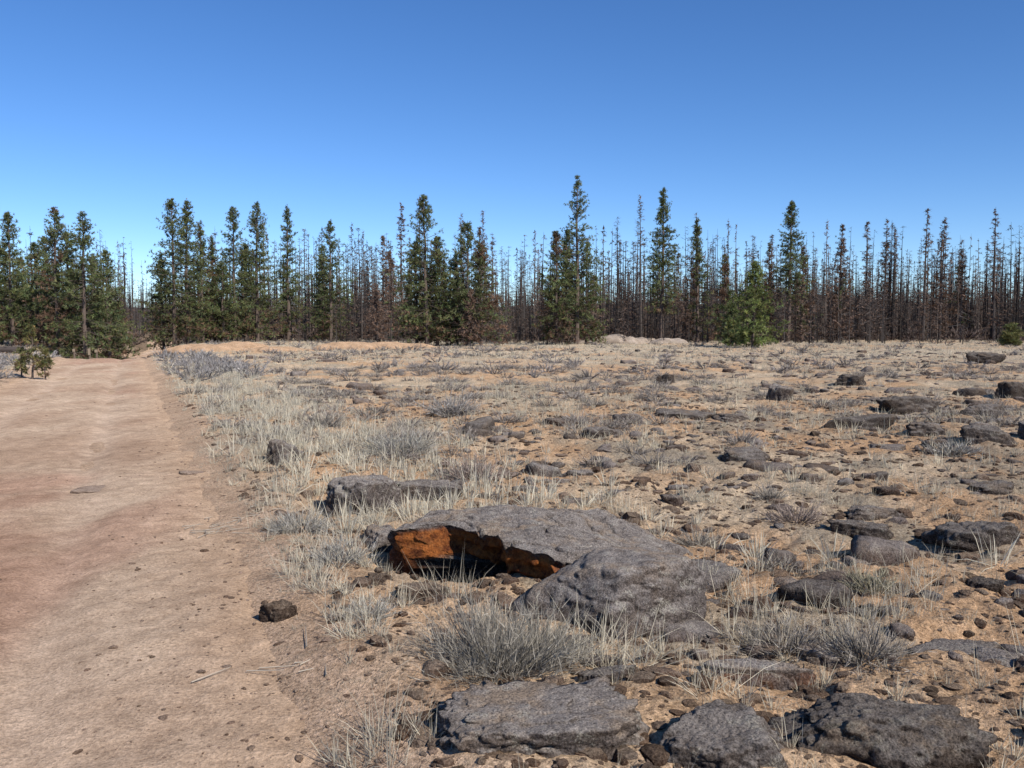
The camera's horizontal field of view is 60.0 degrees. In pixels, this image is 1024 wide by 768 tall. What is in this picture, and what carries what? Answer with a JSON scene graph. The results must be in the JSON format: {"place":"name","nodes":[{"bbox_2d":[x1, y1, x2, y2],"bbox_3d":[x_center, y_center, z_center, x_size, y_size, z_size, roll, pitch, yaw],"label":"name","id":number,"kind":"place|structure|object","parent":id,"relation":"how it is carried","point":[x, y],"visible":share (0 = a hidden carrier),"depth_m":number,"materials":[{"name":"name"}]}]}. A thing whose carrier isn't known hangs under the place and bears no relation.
{"place":"outdoors","nodes":[
{"label":"outdoors","id":0,"kind":"place"},
{"bbox_2d":[0,342,317,767],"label":"dirt road","id":1,"kind":"structure","parent":0,"point":[55,698],"depth_m":5.19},
{"bbox_2d":[182,500,722,682],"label":"fallen twigs","id":2,"kind":"object","parent":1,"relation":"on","point":[207,531],"visible":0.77,"depth_m":6.86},
{"bbox_2d":[0,385,437,767],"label":"road gravel","id":3,"kind":"structure","parent":0,"point":[298,758],"depth_m":4.02,"materials":[{"name":"stone"}]},
{"bbox_2d":[0,293,1023,767],"bbox_3d":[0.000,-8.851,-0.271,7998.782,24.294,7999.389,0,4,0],"label":"ground","id":4,"kind":"structure","parent":0,"point":[324,709],"depth_m":7.46,"materials":[{"name":"soil"}]},
{"bbox_2d":[0,211,41,346],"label":"pine tree","id":5,"kind":"object","parent":4,"relation":"on","point":[11,290],"visible":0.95,"depth_m":63.44,"materials":[{"name":"green plant"}]},
{"bbox_2d":[12,324,50,378],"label":"pine sapling","id":6,"kind":"object","parent":4,"relation":"on","point":[29,351],"visible":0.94,"depth_m":26.90,"materials":[{"name":"green plant"}]},
{"bbox_2d":[4,242,76,344],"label":"pine tree","id":7,"kind":"object","parent":4,"relation":"on","point":[30,264],"visible":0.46,"depth_m":65.44,"materials":[{"name":"green plant"}]},
{"bbox_2d":[35,347,55,379],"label":"pine sapling","id":8,"kind":"object","parent":4,"relation":"on","point":[46,362],"visible":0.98,"depth_m":26.39,"materials":[{"name":"green plant"}]},
{"bbox_2d":[14,207,110,354],"bbox_3d":[-31.016,-6.858,60.673,5.668,10.554,5.617,3,5,43],"label":"pine tree","id":9,"kind":"object","parent":4,"relation":"on","point":[51,239],"visible":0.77,"depth_m":60.31,"materials":[{"name":"green plant"}]},
{"bbox_2d":[23,230,117,357],"bbox_3d":[-30.957,-6.107,63.102,4.869,9.689,5.856,1,4,15],"label":"pine tree","id":10,"kind":"object","parent":4,"relation":"on","point":[64,247],"visible":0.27,"depth_m":62.41,"materials":[{"name":"green plant"}]},
{"bbox_2d":[42,210,135,358],"bbox_3d":[-28.611,-6.222,59.446,5.879,10.916,6.001,0,4,0],"label":"pine tree","id":11,"kind":"object","parent":4,"relation":"on","point":[86,344],"visible":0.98,"depth_m":59.60,"materials":[{"name":"green plant"}]},
{"bbox_2d":[78,248,152,359],"bbox_3d":[-27.916,-4.977,62.056,4.636,9.000,4.723,3,5,40],"label":"pine tree","id":12,"kind":"object","parent":4,"relation":"on","point":[106,258],"visible":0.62,"depth_m":61.73,"materials":[{"name":"green plant"}]},
{"bbox_2d":[138,255,184,349],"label":"pine tree","id":13,"kind":"object","parent":4,"relation":"on","point":[157,318],"visible":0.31,"depth_m":73.47,"materials":[{"name":"green plant"}]},
{"bbox_2d":[133,198,217,346],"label":"pine tree","id":14,"kind":"object","parent":4,"relation":"on","point":[172,284],"visible":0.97,"depth_m":71.15,"materials":[{"name":"green plant"}]},
{"bbox_2d":[156,197,219,343],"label":"pine tree","id":15,"kind":"object","parent":4,"relation":"on","point":[185,218],"visible":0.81,"depth_m":72.52,"materials":[{"name":"green plant"}]},
{"bbox_2d":[181,220,223,342],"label":"pine tree","id":16,"kind":"object","parent":4,"relation":"on","point":[199,235],"visible":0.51,"depth_m":75.36,"materials":[{"name":"green plant"}]},
{"bbox_2d":[162,344,246,353],"bbox_3d":[-18.644,-1.934,54.020,5.295,1.021,2.838,0,4,0],"label":"dirt mound","id":17,"kind":"object","parent":4,"relation":"on","point":[215,347],"visible":0.4,"depth_m":53.25,"materials":[{"name":"soil"}]},
{"bbox_2d":[197,235,232,341],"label":"pine tree","id":18,"kind":"object","parent":4,"relation":"on","point":[211,252],"visible":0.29,"depth_m":78.26,"materials":[{"name":"green plant"}]},
{"bbox_2d":[202,259,246,342],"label":"pine tree","id":19,"kind":"object","parent":4,"relation":"on","point":[221,332],"visible":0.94,"depth_m":75.47,"materials":[{"name":"green plant"}]},
{"bbox_2d":[205,206,266,340],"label":"pine tree","id":20,"kind":"object","parent":4,"relation":"on","point":[235,226],"visible":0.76,"depth_m":77.25,"materials":[{"name":"green plant"}]},
{"bbox_2d":[225,242,274,340],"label":"pine tree","id":21,"kind":"object","parent":4,"relation":"on","point":[241,294],"visible":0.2,"depth_m":81.57,"materials":[{"name":"green plant"}]},
{"bbox_2d":[224,201,287,341],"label":"pine tree","id":22,"kind":"object","parent":4,"relation":"on","point":[256,259],"visible":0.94,"depth_m":78.40,"materials":[{"name":"green plant"}]},
{"bbox_2d":[259,599,297,622],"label":"boulder","id":23,"kind":"object","parent":4,"relation":"on","point":[278,611],"visible":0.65,"depth_m":4.78,"materials":[{"name":"stone"}]},
{"bbox_2d":[266,439,304,465],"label":"boulder","id":24,"kind":"object","parent":4,"relation":"on","point":[272,448],"visible":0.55,"depth_m":9.94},
{"bbox_2d":[265,204,309,341],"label":"pine tree","id":25,"kind":"object","parent":4,"relation":"on","point":[287,332],"visible":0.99,"depth_m":83.41,"materials":[{"name":"green plant"}]},
{"bbox_2d":[258,506,341,538],"bbox_3d":[-1.623,1.041,6.793,0.658,0.302,0.681,-1,4,-21],"label":"sagebrush","id":26,"kind":"object","parent":4,"relation":"on","point":[319,527],"visible":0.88,"depth_m":6.76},
{"bbox_2d":[306,243,339,341],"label":"pine tree","id":27,"kind":"object","parent":4,"relation":"on","point":[322,253],"visible":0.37,"depth_m":86.28,"materials":[{"name":"green plant"}]},
{"bbox_2d":[294,407,351,429],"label":"sagebrush","id":28,"kind":"object","parent":4,"relation":"on","point":[331,420],"visible":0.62,"depth_m":13.47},
{"bbox_2d":[301,219,358,340],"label":"pine tree","id":29,"kind":"object","parent":4,"relation":"on","point":[325,275],"visible":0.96,"depth_m":83.42,"materials":[{"name":"green plant"}]},
{"bbox_2d":[298,528,380,570],"bbox_3d":[-1.081,1.020,5.625,0.512,0.347,0.513,1,4,20],"label":"sagebrush","id":30,"kind":"object","parent":4,"relation":"on","point":[320,559],"visible":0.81,"depth_m":5.59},
{"bbox_2d":[311,342,385,349],"bbox_3d":[-10.405,-2.173,56.981,4.864,1.094,2.496,0,4,0],"label":"dirt mound","id":31,"kind":"object","parent":4,"relation":"on","point":[352,345],"visible":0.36,"depth_m":56.24,"materials":[{"name":"soil"}]},
{"bbox_2d":[325,474,405,517],"bbox_3d":[-1.303,1.143,7.871,0.551,0.695,0.779,2,4,26],"label":"boulder","id":32,"kind":"object","parent":4,"relation":"on","point":[376,487],"visible":0.52,"depth_m":7.59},
{"bbox_2d":[335,591,402,625],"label":"sagebrush","id":33,"kind":"object","parent":4,"relation":"on","point":[371,610],"visible":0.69,"depth_m":4.62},
{"bbox_2d":[359,285,393,341],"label":"dead pine tree","id":34,"kind":"object","parent":4,"relation":"on","point":[376,291],"visible":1,"depth_m":77.72,"materials":[{"name":"brown plant"}]},
{"bbox_2d":[362,524,394,552],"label":"boulder","id":35,"kind":"object","parent":4,"relation":"on","point":[373,532],"visible":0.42,"depth_m":6.31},
{"bbox_2d":[363,250,407,341],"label":"dead pine tree","id":36,"kind":"object","parent":4,"relation":"on","point":[385,280],"visible":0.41,"depth_m":81.56,"materials":[{"name":"brown plant"}]},
{"bbox_2d":[374,251,408,341],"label":"dead pine tree","id":37,"kind":"object","parent":4,"relation":"on","point":[388,270],"visible":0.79,"depth_m":79.56,"materials":[{"name":"brown plant"}]},
{"bbox_2d":[347,426,441,454],"bbox_3d":[-1.379,0.686,10.594,1.141,0.450,1.287,3,5,36],"label":"sagebrush","id":38,"kind":"object","parent":4,"relation":"on","point":[396,444],"visible":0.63,"depth_m":10.56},
{"bbox_2d":[392,203,414,340],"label":"dead pine tree","id":39,"kind":"object","parent":4,"relation":"on","point":[401,244],"visible":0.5,"depth_m":87.19,"materials":[{"name":"brown plant"}]},
{"bbox_2d":[388,244,442,342],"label":"pine tree","id":40,"kind":"object","parent":4,"relation":"on","point":[411,302],"visible":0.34,"depth_m":65.51,"materials":[{"name":"green plant"}]},
{"bbox_2d":[394,582,448,601],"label":"boulder","id":41,"kind":"object","parent":4,"relation":"on","point":[416,586],"visible":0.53,"depth_m":5.02,"materials":[{"name":"stone"}]},
{"bbox_2d":[379,194,468,344],"bbox_3d":[-6.233,-8.079,64.002,6.518,11.109,6.814,0,4,0],"label":"pine tree","id":42,"kind":"object","parent":4,"relation":"on","point":[425,264],"visible":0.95,"depth_m":63.28,"materials":[{"name":"green plant"}]},
{"bbox_2d":[395,479,462,500],"bbox_3d":[-0.790,1.131,8.201,0.700,0.468,0.364,0,4,0],"label":"boulder","id":43,"kind":"object","parent":4,"relation":"on","point":[420,485],"visible":0.52,"depth_m":8.07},
{"bbox_2d":[410,235,461,345],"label":"pine tree","id":44,"kind":"object","parent":4,"relation":"on","point":[439,246],"visible":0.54,"depth_m":64.44,"materials":[{"name":"green plant"}]},
{"bbox_2d":[412,386,489,417],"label":"sagebrush","id":45,"kind":"object","parent":4,"relation":"on","point":[449,408],"visible":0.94,"depth_m":15.40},
{"bbox_2d":[423,250,487,345],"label":"pine tree","id":46,"kind":"object","parent":4,"relation":"on","point":[454,265],"visible":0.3,"depth_m":65.34,"materials":[{"name":"green plant"}]},
{"bbox_2d":[416,220,508,346],"bbox_3d":[-3.517,-7.043,63.941,6.681,9.537,5.282,0,4,0],"label":"pine tree","id":47,"kind":"object","parent":4,"relation":"on","point":[467,226],"visible":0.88,"depth_m":63.44,"materials":[{"name":"green plant"}]},
{"bbox_2d":[451,289,489,345],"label":"dead pine tree","id":48,"kind":"object","parent":4,"relation":"on","point":[471,299],"visible":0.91,"depth_m":63.16,"materials":[{"name":"brown plant"}]},
{"bbox_2d":[430,448,523,483],"bbox_3d":[-0.341,0.818,8.793,0.996,0.448,0.940,0,4,0],"label":"sagebrush","id":49,"kind":"object","parent":4,"relation":"on","point":[466,472],"visible":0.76,"depth_m":8.79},
{"bbox_2d":[454,242,513,346],"bbox_3d":[-2.016,-6.421,64.583,4.627,7.722,4.327,0,4,0],"label":"pine tree","id":50,"kind":"object","parent":4,"relation":"on","point":[479,264],"visible":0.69,"depth_m":64.53,"materials":[{"name":"green plant"}]},
{"bbox_2d":[398,580,606,689],"bbox_3d":[-0.087,1.118,3.896,0.965,0.548,0.920,3,5,39],"label":"sagebrush","id":51,"kind":"object","parent":4,"relation":"on","point":[481,649],"visible":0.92,"depth_m":3.89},
{"bbox_2d":[0,220,1023,343],"bbox_3d":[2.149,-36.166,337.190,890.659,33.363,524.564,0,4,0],"label":"burned forest","id":52,"kind":"object","parent":4,"relation":"on","point":[981,305],"visible":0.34,"depth_m":100.40,"materials":[{"name":"brown plant"}]},
{"bbox_2d":[0,339,1023,479],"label":"brush","id":53,"kind":"object","parent":4,"relation":"on","point":[239,366],"visible":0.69,"depth_m":25.20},
{"bbox_2d":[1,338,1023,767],"bbox_3d":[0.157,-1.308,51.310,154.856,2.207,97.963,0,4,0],"label":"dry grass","id":54,"kind":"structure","parent":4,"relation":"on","point":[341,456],"depth_m":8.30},
{"bbox_2d":[5,321,1023,349],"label":"dead undergrowth","id":55,"kind":"object","parent":4,"relation":"on","point":[968,336],"visible":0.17,"depth_m":94.68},
{"bbox_2d":[465,591,601,673],"bbox_3d":[0.105,1.154,4.087,0.676,0.358,0.651,0,4,0],"label":"sagebrush","id":56,"kind":"object","parent":4,"relation":"on","point":[563,631],"visible":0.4,"depth_m":4.08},
{"bbox_2d":[388,504,691,582],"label":"broken rock slab","id":57,"kind":"structure","parent":4,"relation":"on","point":[539,543],"depth_m":5.74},
{"bbox_2d":[433,675,649,760],"bbox_3d":[0.104,1.356,3.336,0.827,0.339,0.537,0,4,-7],"label":"rock outcrop","id":58,"kind":"object","parent":4,"relation":"on","point":[547,720],"visible":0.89,"depth_m":3.21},
{"bbox_2d":[531,230,581,344],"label":"pine tree","id":59,"kind":"object","parent":4,"relation":"on","point":[553,286],"visible":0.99,"depth_m":70.34,"materials":[{"name":"green plant"}]},
{"bbox_2d":[543,229,597,343],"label":"pine tree","id":60,"kind":"object","parent":4,"relation":"on","point":[565,267],"visible":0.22,"depth_m":73.32,"materials":[{"name":"green plant"}]},
{"bbox_2d":[539,175,612,343],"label":"pine tree","id":61,"kind":"object","parent":4,"relation":"on","point":[571,238],"visible":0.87,"depth_m":71.27,"materials":[{"name":"green plant"}]},
{"bbox_2d":[561,241,611,344],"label":"pine tree","id":62,"kind":"object","parent":4,"relation":"on","point":[595,329],"visible":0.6,"depth_m":72.51,"materials":[{"name":"green plant"}]},
{"bbox_2d":[159,346,1023,667],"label":"field rocks","id":63,"kind":"object","parent":4,"relation":"on","point":[877,550],"visible":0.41,"depth_m":8.53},
{"bbox_2d":[175,386,1023,767],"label":"loose stones","id":64,"kind":"object","parent":4,"relation":"on","point":[655,754],"visible":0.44,"depth_m":4.96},
{"bbox_2d":[577,664,635,682],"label":"boulder","id":65,"kind":"object","parent":4,"relation":"on","point":[616,669],"visible":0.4,"depth_m":3.82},
{"bbox_2d":[511,547,706,639],"bbox_3d":[0.547,1.239,4.808,0.990,0.646,0.768,-2,4,-31],"label":"boulder","id":66,"kind":"object","parent":4,"relation":"on","point":[673,584],"visible":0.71,"depth_m":4.58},
{"bbox_2d":[627,195,649,336],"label":"dead pine tree","id":67,"kind":"object","parent":4,"relation":"on","point":[639,287],"visible":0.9,"depth_m":91.58,"materials":[{"name":"brown plant"}]},
{"bbox_2d":[638,186,688,337],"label":"pine tree","id":68,"kind":"object","parent":4,"relation":"on","point":[660,261],"visible":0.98,"depth_m":83.19,"materials":[{"name":"green plant"}]},
{"bbox_2d":[654,408,714,419],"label":"boulder","id":69,"kind":"object","parent":4,"relation":"on","point":[698,414],"visible":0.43,"depth_m":15.27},
{"bbox_2d":[679,219,719,341],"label":"pine tree","id":70,"kind":"object","parent":4,"relation":"on","point":[697,232],"visible":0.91,"depth_m":83.33,"materials":[{"name":"green plant"}]},
{"bbox_2d":[661,521,739,550],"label":"sagebrush","id":71,"kind":"object","parent":4,"relation":"on","point":[687,543],"visible":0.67,"depth_m":6.51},
{"bbox_2d":[703,254,738,340],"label":"pine tree","id":72,"kind":"object","parent":4,"relation":"on","point":[726,280],"visible":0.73,"depth_m":79.41,"materials":[{"name":"green plant"}]},
{"bbox_2d":[659,699,787,767],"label":"boulder","id":73,"kind":"object","parent":4,"relation":"on","point":[717,733],"visible":0.95,"depth_m":3.13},
{"bbox_2d":[715,301,750,346],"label":"pine tree","id":74,"kind":"object","parent":4,"relation":"on","point":[726,328],"visible":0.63,"depth_m":65.66,"materials":[{"name":"green plant"}]},
{"bbox_2d":[719,446,769,461],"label":"boulder","id":75,"kind":"object","parent":4,"relation":"on","point":[743,453],"visible":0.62,"depth_m":10.04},
{"bbox_2d":[723,260,792,346],"bbox_3d":[17.207,-5.501,61.779,5.118,6.339,4.685,0,4,0],"label":"pine tree","id":76,"kind":"object","parent":4,"relation":"on","point":[753,299],"visible":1,"depth_m":61.49,"materials":[{"name":"green plant"}]},
{"bbox_2d":[702,657,815,690],"bbox_3d":[1.084,1.356,3.951,0.510,0.244,0.166,0,4,0],"label":"rock slab","id":77,"kind":"object","parent":4,"relation":"on","point":[783,676],"visible":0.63,"depth_m":3.89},
{"bbox_2d":[760,242,780,335],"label":"pine tree","id":78,"kind":"object","parent":4,"relation":"on","point":[770,274],"visible":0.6,"depth_m":94.26,"materials":[{"name":"green plant"}]},
{"bbox_2d":[733,546,812,574],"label":"sagebrush","id":79,"kind":"object","parent":4,"relation":"on","point":[794,570],"visible":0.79,"depth_m":5.82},
{"bbox_2d":[749,483,796,500],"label":"sagebrush","id":80,"kind":"object","parent":4,"relation":"on","point":[761,495],"visible":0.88,"depth_m":8.08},
{"bbox_2d":[765,383,794,400],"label":"boulder","id":81,"kind":"object","parent":4,"relation":"on","point":[778,392],"visible":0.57,"depth_m":18.46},
{"bbox_2d":[722,607,848,667],"bbox_3d":[1.321,1.227,4.305,0.662,0.247,0.672,0,4,0],"label":"sagebrush","id":82,"kind":"object","parent":4,"relation":"on","point":[789,645],"visible":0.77,"depth_m":4.30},
{"bbox_2d":[765,200,810,341],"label":"pine tree","id":83,"kind":"object","parent":4,"relation":"on","point":[789,267],"visible":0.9,"depth_m":88.91,"materials":[{"name":"green plant"}]},
{"bbox_2d":[754,494,831,526],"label":"sagebrush","id":84,"kind":"object","parent":4,"relation":"on","point":[789,516],"visible":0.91,"depth_m":7.18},
{"bbox_2d":[791,246,822,339],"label":"pine tree","id":85,"kind":"object","parent":4,"relation":"on","point":[807,291],"visible":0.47,"depth_m":91.47,"materials":[{"name":"green plant"}]},
{"bbox_2d":[820,224,857,339],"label":"pine tree","id":86,"kind":"object","parent":4,"relation":"on","point":[842,262],"visible":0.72,"depth_m":91.32,"materials":[{"name":"green plant"}]},
{"bbox_2d":[821,414,896,429],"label":"boulder","id":87,"kind":"object","parent":4,"relation":"on","point":[872,420],"visible":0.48,"depth_m":13.28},
{"bbox_2d":[827,519,894,539],"bbox_3d":[2.715,1.266,6.870,0.510,0.430,0.285,2,4,29],"label":"boulder","id":88,"kind":"object","parent":4,"relation":"on","point":[849,528],"visible":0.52,"depth_m":6.78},
{"bbox_2d":[856,221,878,327],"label":"dead pine tree","id":89,"kind":"object","parent":4,"relation":"on","point":[866,258],"visible":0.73,"depth_m":95.32,"materials":[{"name":"brown plant"}]},
{"bbox_2d":[836,561,910,594],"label":"sagebrush","id":90,"kind":"object","parent":4,"relation":"on","point":[868,580],"visible":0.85,"depth_m":5.16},
{"bbox_2d":[847,505,907,520],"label":"boulder","id":91,"kind":"object","parent":4,"relation":"on","point":[859,512],"visible":0.66,"depth_m":7.32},
{"bbox_2d":[768,692,997,767],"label":"boulder","id":92,"kind":"object","parent":4,"relation":"on","point":[873,731],"visible":0.93,"depth_m":3.23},
{"bbox_2d":[817,609,949,677],"bbox_3d":[1.681,1.180,4.125,0.570,0.258,0.599,0,4,0],"label":"sagebrush","id":93,"kind":"object","parent":4,"relation":"on","point":[863,643],"visible":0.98,"depth_m":4.11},
{"bbox_2d":[873,219,896,328],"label":"dead pine tree","id":94,"kind":"object","parent":4,"relation":"on","point":[885,257],"visible":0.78,"depth_m":97.27,"materials":[{"name":"wood"}]},
{"bbox_2d":[876,395,940,414],"bbox_3d":[7.262,0.657,16.331,1.342,0.903,0.729,-2,4,-24],"label":"boulder","id":95,"kind":"object","parent":4,"relation":"on","point":[903,405],"visible":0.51,"depth_m":16.03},
{"bbox_2d":[913,208,937,338],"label":"dead pine tree","id":96,"kind":"object","parent":4,"relation":"on","point":[924,308],"visible":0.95,"depth_m":94.57,"materials":[{"name":"brown plant"}]},
{"bbox_2d":[906,422,945,436],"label":"boulder","id":97,"kind":"object","parent":4,"relation":"on","point":[921,429],"visible":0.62,"depth_m":12.38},
{"bbox_2d":[922,230,956,337],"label":"dead pine tree","id":98,"kind":"object","parent":4,"relation":"on","point":[937,278],"visible":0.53,"depth_m":97.29,"materials":[{"name":"brown plant"}]},
{"bbox_2d":[927,216,952,339],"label":"dead pine tree","id":99,"kind":"object","parent":4,"relation":"on","point":[944,243],"visible":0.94,"depth_m":95.28,"materials":[{"name":"wood"}]},
{"bbox_2d":[917,435,985,456],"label":"sagebrush","id":100,"kind":"object","parent":4,"relation":"on","point":[947,449],"visible":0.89,"depth_m":10.78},
{"bbox_2d":[908,638,1000,657],"bbox_3d":[2.114,1.350,4.286,0.517,0.196,0.257,-2,4,-32],"label":"boulder","id":101,"kind":"object","parent":4,"relation":"on","point":[963,645],"visible":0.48,"depth_m":4.28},
{"bbox_2d":[948,250,981,333],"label":"pine tree","id":102,"kind":"object","parent":4,"relation":"on","point":[964,300],"visible":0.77,"depth_m":99.27,"materials":[{"name":"brown plant"}]},
{"bbox_2d":[921,521,1020,551],"bbox_3d":[3.336,1.210,6.477,0.651,0.438,0.454,0,4,0],"label":"boulder","id":103,"kind":"object","parent":4,"relation":"on","point":[952,535],"visible":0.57,"depth_m":6.32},
{"bbox_2d":[960,403,1009,415],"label":"boulder","id":104,"kind":"object","parent":4,"relation":"on","point":[994,408],"visible":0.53,"depth_m":15.32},
{"bbox_2d":[965,352,1006,362],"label":"boulder","id":105,"kind":"object","parent":4,"relation":"on","point":[984,356],"visible":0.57,"depth_m":37.71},
{"bbox_2d":[969,577,1004,592],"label":"boulder","id":106,"kind":"object","parent":4,"relation":"on","point":[993,585],"visible":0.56,"depth_m":5.19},
{"bbox_2d":[959,423,1017,444],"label":"boulder","id":107,"kind":"object","parent":4,"relation":"on","point":[977,432],"visible":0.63,"depth_m":11.46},
{"bbox_2d":[969,480,1013,494],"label":"boulder","id":108,"kind":"object","parent":4,"relation":"on","point":[996,487],"visible":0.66,"depth_m":8.40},
{"bbox_2d":[979,209,1008,340],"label":"dead pine tree","id":109,"kind":"object","parent":4,"relation":"on","point":[993,315],"visible":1,"depth_m":91.54,"materials":[{"name":"brown plant"}]},
{"bbox_2d":[994,381,1023,397],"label":"boulder","id":110,"kind":"object","parent":4,"relation":"on","point":[1014,389],"visible":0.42,"depth_m":18.77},
{"bbox_2d":[997,322,1023,345],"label":"juniper sapling","id":111,"kind":"object","parent":4,"relation":"on","point":[1011,334],"visible":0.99,"depth_m":71.59,"materials":[{"name":"green plant"}]},
{"bbox_2d":[0,0,1023,306],"label":"sky","id":112,"kind":"structure","parent":0,"point":[854,113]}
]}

